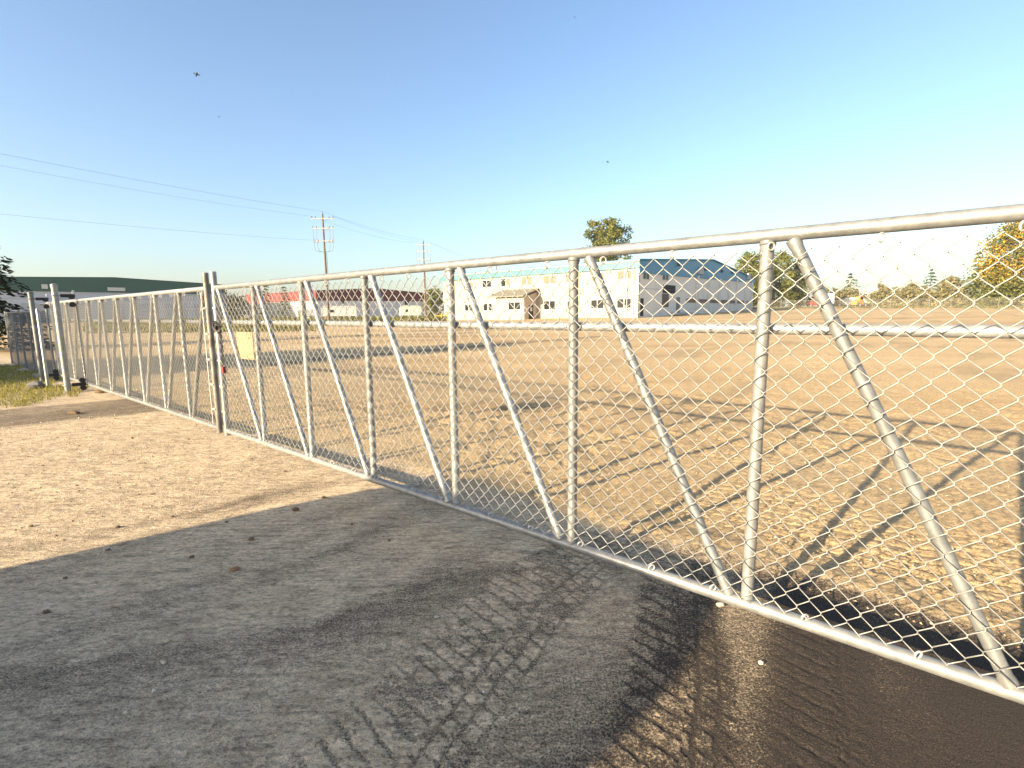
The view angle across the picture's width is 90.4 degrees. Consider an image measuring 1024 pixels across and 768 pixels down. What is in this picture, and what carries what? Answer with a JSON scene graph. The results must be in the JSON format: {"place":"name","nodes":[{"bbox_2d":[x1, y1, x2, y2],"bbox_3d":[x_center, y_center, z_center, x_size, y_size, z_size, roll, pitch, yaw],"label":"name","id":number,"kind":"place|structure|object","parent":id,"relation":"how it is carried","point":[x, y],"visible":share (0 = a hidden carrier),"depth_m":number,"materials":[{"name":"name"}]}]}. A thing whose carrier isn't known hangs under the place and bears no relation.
{"place":"outdoors","nodes":[
{"label":"outdoors","id":0,"kind":"place"},
{"bbox_2d":[0,363,88,407],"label":"grass","id":1,"kind":"structure","parent":0,"point":[21,374],"depth_m":11.51,"materials":[{"name":"green plant"}]},
{"bbox_2d":[0,305,1023,767],"bbox_3d":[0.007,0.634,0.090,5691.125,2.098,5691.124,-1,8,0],"label":"ground","id":2,"kind":"structure","parent":0,"point":[312,633],"depth_m":3.23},
{"bbox_2d":[0,256,54,349],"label":"spruce tree","id":3,"kind":"object","parent":2,"relation":"on","point":[6,288],"visible":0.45,"depth_m":25.05,"materials":[{"name":"green plant"}]},
{"bbox_2d":[4,309,55,377],"bbox_3d":[-14.840,-1.230,15.574,7.555,2.030,0.053,6,10,39],"label":"chain link fence","id":4,"kind":"object","parent":2,"relation":"on","point":[30,358],"visible":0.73,"depth_m":15.71,"materials":[{"name":"metal"}]},
{"bbox_2d":[26,381,45,388],"bbox_3d":[-10.942,0.033,11.690,0.338,0.204,0.257,-1,8,0],"label":"rock","id":5,"kind":"object","parent":2,"relation":"on","point":[35,384],"visible":0.73,"depth_m":11.61,"materials":[{"name":"grey stone"}]},
{"bbox_2d":[35,308,49,385],"bbox_3d":[-11.066,-0.812,12.003,0.068,1.930,0.066,-1,8,0],"label":"fence post","id":6,"kind":"object","parent":2,"relation":"on","point":[42,345],"visible":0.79,"depth_m":11.97,"materials":[{"name":"metal"}]},
{"bbox_2d":[27,291,58,380],"bbox_3d":[-11.765,-1.130,12.783,0.148,2.355,0.404,7,11,44],"label":"support post","id":7,"kind":"object","parent":2,"relation":"on","point":[31,298],"visible":0.94,"depth_m":12.68,"materials":[{"name":"metal"}]},
{"bbox_2d":[50,283,86,392],"bbox_3d":[-9.529,-0.928,10.947,0.150,2.425,0.405,7,11,44],"label":"support post","id":8,"kind":"object","parent":2,"relation":"on","point":[55,295],"visible":0.98,"depth_m":10.85,"materials":[{"name":"metal"}]},
{"bbox_2d":[38,273,222,432],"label":"sliding gate","id":9,"kind":"structure","parent":8,"relation":"attached to","point":[178,307],"depth_m":8.37,"materials":[{"name":"metal"}]},
{"bbox_2d":[67,411,79,414],"bbox_3d":[-7.413,0.486,8.603,0.212,0.060,0.113,-1,8,0],"label":"dirt clod","id":10,"kind":"object","parent":2,"relation":"on","point":[73,412],"visible":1,"depth_m":8.56,"materials":[{"name":"brown soil"}]},
{"bbox_2d":[0,277,227,323],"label":"warehouse","id":11,"kind":"structure","parent":2,"relation":"on","point":[81,287],"depth_m":108.64,"materials":[{"name":"green"}]},
{"bbox_2d":[0,303,9,322],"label":"overhead door","id":12,"kind":"structure","parent":11,"relation":"in","point":[1,314],"depth_m":97.71,"materials":[{"name":"grey metal"}]},
{"bbox_2d":[21,303,50,323],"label":"overhead door","id":13,"kind":"structure","parent":11,"relation":"in","point":[25,306],"depth_m":101.35,"materials":[{"name":"grey metal"}]},
{"bbox_2d":[61,303,84,322],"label":"overhead door","id":14,"kind":"structure","parent":11,"relation":"in","point":[81,304],"depth_m":106.18,"materials":[{"name":"grey metal"}]},
{"bbox_2d":[104,303,125,318],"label":"overhead door","id":15,"kind":"structure","parent":11,"relation":"in","point":[107,317],"depth_m":110.35,"materials":[{"name":"grey metal"}]},
{"bbox_2d":[137,303,154,318],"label":"overhead door","id":16,"kind":"structure","parent":11,"relation":"in","point":[148,304],"depth_m":114.88,"materials":[{"name":"grey metal"}]},
{"bbox_2d":[165,304,187,318],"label":"overhead door","id":17,"kind":"structure","parent":11,"relation":"in","point":[184,306],"depth_m":119.00,"materials":[{"name":"grey metal"}]},
{"bbox_2d":[194,304,213,318],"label":"overhead door","id":18,"kind":"structure","parent":11,"relation":"in","point":[195,304],"depth_m":123.38,"materials":[{"name":"grey metal"}]},
{"bbox_2d":[82,323,317,332],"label":"weeds","id":19,"kind":"object","parent":2,"relation":"on","point":[312,328],"visible":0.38,"depth_m":52.66,"materials":[{"name":"green plant"}]},
{"bbox_2d":[230,566,239,570],"bbox_3d":[-1.797,1.197,3.296,0.059,0.021,0.050,-1,8,0],"label":"fallen leaf","id":20,"kind":"object","parent":2,"relation":"on","point":[234,568],"visible":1,"depth_m":3.28,"materials":[{"name":"brown plant"}]},
{"bbox_2d":[219,292,250,317],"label":"deciduous tree","id":21,"kind":"object","parent":2,"relation":"on","point":[236,305],"visible":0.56,"depth_m":127.72,"materials":[{"name":"green plant"}]},
{"bbox_2d":[258,286,278,318],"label":"young spruce","id":22,"kind":"object","parent":2,"relation":"on","point":[265,297],"visible":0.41,"depth_m":110.38,"materials":[{"name":"green plant"}]},
{"bbox_2d":[92,315,446,323],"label":"weeds","id":23,"kind":"object","parent":2,"relation":"on","point":[404,318],"visible":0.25,"depth_m":85.88,"materials":[{"name":"green plant"}]},
{"bbox_2d":[277,287,292,317],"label":"young spruce","id":24,"kind":"object","parent":2,"relation":"on","point":[284,304],"visible":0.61,"depth_m":110.33,"materials":[{"name":"green plant"}]},
{"bbox_2d":[133,306,442,319],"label":"chain link fence","id":25,"kind":"object","parent":2,"relation":"on","point":[310,307],"visible":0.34,"depth_m":91.00,"materials":[{"name":"grey metal"}]},
{"bbox_2d":[299,309,319,317],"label":"trailer","id":26,"kind":"object","parent":2,"relation":"on","point":[308,311],"visible":0.12,"depth_m":115.72,"materials":[{"name":"white paint"}]},
{"bbox_2d":[311,211,333,320],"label":"utility pole","id":27,"kind":"object","parent":2,"relation":"on","point":[325,264],"visible":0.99,"depth_m":81.46,"materials":[{"name":"wood"}]},
{"bbox_2d":[0,165,305,215],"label":"overhead wire","id":28,"kind":"object","parent":27,"relation":"attached to","point":[145,191],"visible":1,"depth_m":62.43,"materials":[{"name":"grey metal"}]},
{"bbox_2d":[0,153,316,210],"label":"overhead wire","id":29,"kind":"object","parent":27,"relation":"attached to","point":[145,181],"visible":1,"depth_m":62.01,"materials":[{"name":"grey metal"}]},
{"bbox_2d":[6,214,315,240],"bbox_3d":[-46.110,-19.253,60.721,0.019,0.996,52.681,6,10,37],"label":"overhead wire","id":30,"kind":"object","parent":27,"relation":"attached to","point":[145,227],"visible":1,"depth_m":62.74,"materials":[{"name":"grey metal"}]},
{"bbox_2d":[245,288,424,317],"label":"warehouse","id":31,"kind":"structure","parent":2,"relation":"on","point":[400,298],"depth_m":139.70,"materials":[{"name":"red"}]},
{"bbox_2d":[321,306,356,316],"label":"trailer","id":32,"kind":"object","parent":2,"relation":"on","point":[343,311],"visible":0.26,"depth_m":109.84,"materials":[{"name":"white paint"}]},
{"bbox_2d":[399,306,420,315],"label":"trailer","id":33,"kind":"object","parent":2,"relation":"on","point":[409,310],"visible":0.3,"depth_m":109.72,"materials":[{"name":"white paint"}]},
{"bbox_2d":[415,241,430,315],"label":"utility pole","id":34,"kind":"object","parent":2,"relation":"on","point":[425,296],"visible":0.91,"depth_m":118.88,"materials":[{"name":"wood"}]},
{"bbox_2d":[421,285,443,316],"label":"deciduous tree","id":35,"kind":"object","parent":2,"relation":"on","point":[434,296],"visible":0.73,"depth_m":132.02,"materials":[{"name":"green plant"}]},
{"bbox_2d":[440,259,755,319],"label":"industrial building","id":36,"kind":"structure","parent":2,"relation":"on","point":[713,285],"depth_m":79.08,"materials":[{"name":"beige metal"}]},
{"bbox_2d":[464,304,471,310],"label":"window","id":37,"kind":"structure","parent":36,"relation":"in","point":[466,307],"depth_m":89.91,"materials":[{"name":"white glass"}]},
{"bbox_2d":[482,280,491,287],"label":"window","id":38,"kind":"structure","parent":36,"relation":"in","point":[486,282],"depth_m":86.14,"materials":[{"name":"white glass"}]},
{"bbox_2d":[483,303,492,310],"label":"window","id":39,"kind":"structure","parent":36,"relation":"in","point":[485,308],"depth_m":86.78,"materials":[{"name":"white glass"}]},
{"bbox_2d":[501,278,510,286],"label":"window","id":40,"kind":"structure","parent":36,"relation":"in","point":[503,284],"depth_m":83.42,"materials":[{"name":"white glass"}]},
{"bbox_2d":[521,276,532,285],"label":"window","id":41,"kind":"structure","parent":36,"relation":"in","point":[527,282],"depth_m":80.67,"materials":[{"name":"beige glass"}]},
{"bbox_2d":[543,300,555,309],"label":"window","id":42,"kind":"structure","parent":36,"relation":"in","point":[552,303],"depth_m":78.29,"materials":[{"name":"white glass"}]},
{"bbox_2d":[543,275,556,284],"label":"window","id":43,"kind":"structure","parent":36,"relation":"in","point":[546,278],"depth_m":77.81,"materials":[{"name":"beige glass"}]},
{"bbox_2d":[590,299,603,308],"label":"window","id":44,"kind":"structure","parent":36,"relation":"in","point":[594,302],"depth_m":72.94,"materials":[{"name":"white glass"}]},
{"bbox_2d":[591,272,604,281],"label":"window","id":45,"kind":"structure","parent":36,"relation":"in","point":[602,273],"depth_m":71.85,"materials":[{"name":"beige glass"}]},
{"bbox_2d":[616,298,631,308],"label":"window","id":46,"kind":"structure","parent":36,"relation":"in","point":[619,305],"depth_m":70.24,"materials":[{"name":"white glass"}]},
{"bbox_2d":[617,270,631,279],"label":"window","id":47,"kind":"structure","parent":36,"relation":"in","point":[619,272],"depth_m":69.73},
{"bbox_2d":[640,298,643,315],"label":"door","id":48,"kind":"structure","parent":36,"relation":"in","point":[641,299],"depth_m":69.81,"materials":[{"name":"black"}]},
{"bbox_2d":[642,273,649,279],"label":"window","id":49,"kind":"structure","parent":36,"relation":"in","point":[645,276],"depth_m":70.17,"materials":[{"name":"grey glass"}]},
{"bbox_2d":[662,275,668,280],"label":"window","id":50,"kind":"structure","parent":36,"relation":"in","point":[664,277],"depth_m":75.43,"materials":[{"name":"grey glass"}]},
{"bbox_2d":[662,293,668,306],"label":"bay door","id":51,"kind":"structure","parent":36,"relation":"in","point":[665,297],"depth_m":76.10,"materials":[{"name":"grey metal"}]},
{"bbox_2d":[676,297,679,311],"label":"door","id":52,"kind":"structure","parent":36,"relation":"in","point":[677,298],"depth_m":80.14,"materials":[{"name":"grey metal"}]},
{"bbox_2d":[582,216,633,262],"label":"poplar tree","id":53,"kind":"object","parent":2,"relation":"on","point":[611,234],"visible":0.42,"depth_m":139.17,"materials":[{"name":"green plant"}]},
{"bbox_2d":[210,203,1023,704],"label":"sliding gate","id":54,"kind":"structure","parent":2,"relation":"on","point":[1004,683],"depth_m":2.69,"materials":[{"name":"metal"}]},
{"bbox_2d":[212,321,225,372],"bbox_3d":[-3.651,-0.465,6.343,0.271,0.643,0.064,6,10,38],"label":"lock chain","id":55,"kind":"object","parent":54,"relation":"hanging from","point":[215,325],"visible":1,"depth_m":6.29,"materials":[{"name":"black metal"}]},
{"bbox_2d":[233,332,254,359],"bbox_3d":[-3.191,-0.454,6.034,0.430,0.320,0.066,6,10,39],"label":"sign","id":56,"kind":"object","parent":54,"relation":"attached to","point":[245,344],"visible":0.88,"depth_m":6.04,"materials":[{"name":"metal"}]},
{"bbox_2d":[716,602,723,606],"bbox_3d":[1.161,1.229,2.836,0.045,0.026,0.032,-1,8,0],"label":"pebble","id":57,"kind":"object","parent":2,"relation":"on","point":[719,604],"visible":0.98,"depth_m":2.83,"materials":[{"name":"stone"}]},
{"bbox_2d":[732,249,759,305],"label":"deciduous tree","id":58,"kind":"object","parent":2,"relation":"on","point":[753,261],"visible":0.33,"depth_m":133.70,"materials":[{"name":"green plant"}]},
{"bbox_2d":[747,249,781,306],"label":"deciduous tree","id":59,"kind":"object","parent":2,"relation":"on","point":[758,255],"visible":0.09,"depth_m":145.94,"materials":[{"name":"green plant"}]},
{"bbox_2d":[771,249,800,306],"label":"deciduous tree","id":60,"kind":"object","parent":2,"relation":"on","point":[783,258],"visible":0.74,"depth_m":141.36,"materials":[{"name":"green plant"}]},
{"bbox_2d":[784,259,809,306],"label":"deciduous tree","id":61,"kind":"object","parent":2,"relation":"on","point":[801,283],"visible":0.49,"depth_m":145.78,"materials":[{"name":"green plant"}]},
{"bbox_2d":[806,293,834,306],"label":"truck","id":62,"kind":"object","parent":2,"relation":"on","point":[812,302],"visible":0.19,"depth_m":147.23,"materials":[{"name":"white paint"}]},
{"bbox_2d":[826,288,847,305],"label":"bush","id":63,"kind":"object","parent":2,"relation":"on","point":[839,294],"visible":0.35,"depth_m":153.81,"materials":[{"name":"green plant"}]},
{"bbox_2d":[838,297,855,306],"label":"trailer","id":64,"kind":"object","parent":2,"relation":"on","point":[848,299],"visible":0.2,"depth_m":156.99,"materials":[{"name":"white paint"}]},
{"bbox_2d":[841,287,854,306],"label":"bush","id":65,"kind":"object","parent":2,"relation":"on","point":[847,292],"visible":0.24,"depth_m":167.38,"materials":[{"name":"green plant"}]},
{"bbox_2d":[842,273,859,292],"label":"conifer tree","id":66,"kind":"object","parent":2,"relation":"on","point":[851,277],"visible":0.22,"depth_m":206.23,"materials":[{"name":"green plant"}]},
{"bbox_2d":[848,288,863,296],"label":"bush","id":67,"kind":"object","parent":2,"relation":"on","point":[856,290],"visible":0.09,"depth_m":183.09,"materials":[{"name":"green plant"}]},
{"bbox_2d":[847,288,871,294],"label":"shed","id":68,"kind":"structure","parent":2,"relation":"on","point":[867,292],"depth_m":250.83,"materials":[{"name":"white"}]},
{"bbox_2d":[850,296,870,306],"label":"loader","id":69,"kind":"object","parent":2,"relation":"on","point":[859,302],"visible":0.65,"depth_m":129.78,"materials":[{"name":"orange paint"}]},
{"bbox_2d":[865,289,884,306],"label":"bush","id":70,"kind":"object","parent":2,"relation":"on","point":[874,295],"visible":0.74,"depth_m":133.60,"materials":[{"name":"green plant"}]},
{"bbox_2d":[874,283,887,290],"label":"deciduous tree","id":71,"kind":"object","parent":2,"relation":"on","point":[884,287],"visible":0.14,"depth_m":225.87,"materials":[{"name":"green plant"}]},
{"bbox_2d":[875,287,889,306],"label":"bush","id":72,"kind":"object","parent":2,"relation":"on","point":[883,291],"visible":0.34,"depth_m":164.33,"materials":[{"name":"green plant"}]},
{"bbox_2d":[752,305,1023,308],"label":"weeds","id":73,"kind":"object","parent":2,"relation":"on","point":[981,306],"visible":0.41,"depth_m":109.87,"materials":[{"name":"green plant"}]},
{"bbox_2d":[753,297,1023,308],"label":"chain link fence","id":74,"kind":"object","parent":2,"relation":"on","point":[908,303],"visible":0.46,"depth_m":103.89,"materials":[{"name":"metal"}]},
{"bbox_2d":[867,280,920,291],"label":"shed","id":75,"kind":"structure","parent":2,"relation":"on","point":[896,283],"depth_m":290.50,"materials":[{"name":"white metal"}]},
{"bbox_2d":[886,287,902,305],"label":"bush","id":76,"kind":"object","parent":2,"relation":"on","point":[889,298],"visible":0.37,"depth_m":149.64,"materials":[{"name":"green plant"}]},
{"bbox_2d":[893,287,915,306],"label":"bush","id":77,"kind":"object","parent":2,"relation":"on","point":[905,293],"visible":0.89,"depth_m":128.87,"materials":[{"name":"green plant"}]},
{"bbox_2d":[905,282,917,291],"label":"deciduous tree","id":78,"kind":"object","parent":2,"relation":"on","point":[913,286],"visible":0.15,"depth_m":210.21,"materials":[{"name":"green plant"}]},
{"bbox_2d":[908,295,919,305],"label":"bush","id":79,"kind":"object","parent":2,"relation":"on","point":[916,299],"visible":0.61,"depth_m":128.48,"materials":[{"name":"green plant"}]},
{"bbox_2d":[913,284,928,305],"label":"bush","id":80,"kind":"object","parent":2,"relation":"on","point":[918,291],"visible":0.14,"depth_m":171.31,"materials":[{"name":"green plant"}]},
{"bbox_2d":[917,287,937,305],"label":"bush","id":81,"kind":"object","parent":2,"relation":"on","point":[924,301],"visible":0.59,"depth_m":130.76,"materials":[{"name":"green plant"}]},
{"bbox_2d":[923,269,938,289],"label":"conifer tree","id":82,"kind":"object","parent":2,"relation":"on","point":[931,276],"visible":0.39,"depth_m":186.41,"materials":[{"name":"green plant"}]},
{"bbox_2d":[926,285,954,305],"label":"bush","id":83,"kind":"object","parent":2,"relation":"on","point":[944,292],"visible":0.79,"depth_m":118.39,"materials":[{"name":"green plant"}]},
{"bbox_2d":[936,275,963,294],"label":"deciduous tree","id":84,"kind":"object","parent":2,"relation":"on","point":[953,280],"visible":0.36,"depth_m":175.76,"materials":[{"name":"green plant"}]},
{"bbox_2d":[952,286,977,305],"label":"bush","id":85,"kind":"object","parent":2,"relation":"on","point":[958,295],"visible":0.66,"depth_m":117.09,"materials":[{"name":"green plant"}]},
{"bbox_2d":[961,252,981,305],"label":"conifer tree","id":86,"kind":"object","parent":2,"relation":"on","point":[972,277],"visible":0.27,"depth_m":115.84,"materials":[{"name":"green plant"}]},
{"bbox_2d":[961,258,1021,305],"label":"deciduous tree","id":87,"kind":"object","parent":2,"relation":"on","point":[970,286],"visible":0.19,"depth_m":110.91,"materials":[{"name":"green plant"}]},
{"bbox_2d":[963,221,1023,306],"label":"deciduous tree","id":88,"kind":"object","parent":2,"relation":"on","point":[1005,242],"visible":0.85,"depth_m":103.83,"materials":[{"name":"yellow plant"}]},
{"bbox_2d":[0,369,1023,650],"bbox_3d":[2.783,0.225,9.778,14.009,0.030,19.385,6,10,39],"label":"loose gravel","id":89,"kind":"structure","parent":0,"point":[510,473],"depth_m":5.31,"materials":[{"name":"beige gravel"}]},
{"bbox_2d":[0,0,1023,314],"label":"sky","id":90,"kind":"structure","parent":0,"point":[473,129],"materials":[{"name":"blue"}]}
]}

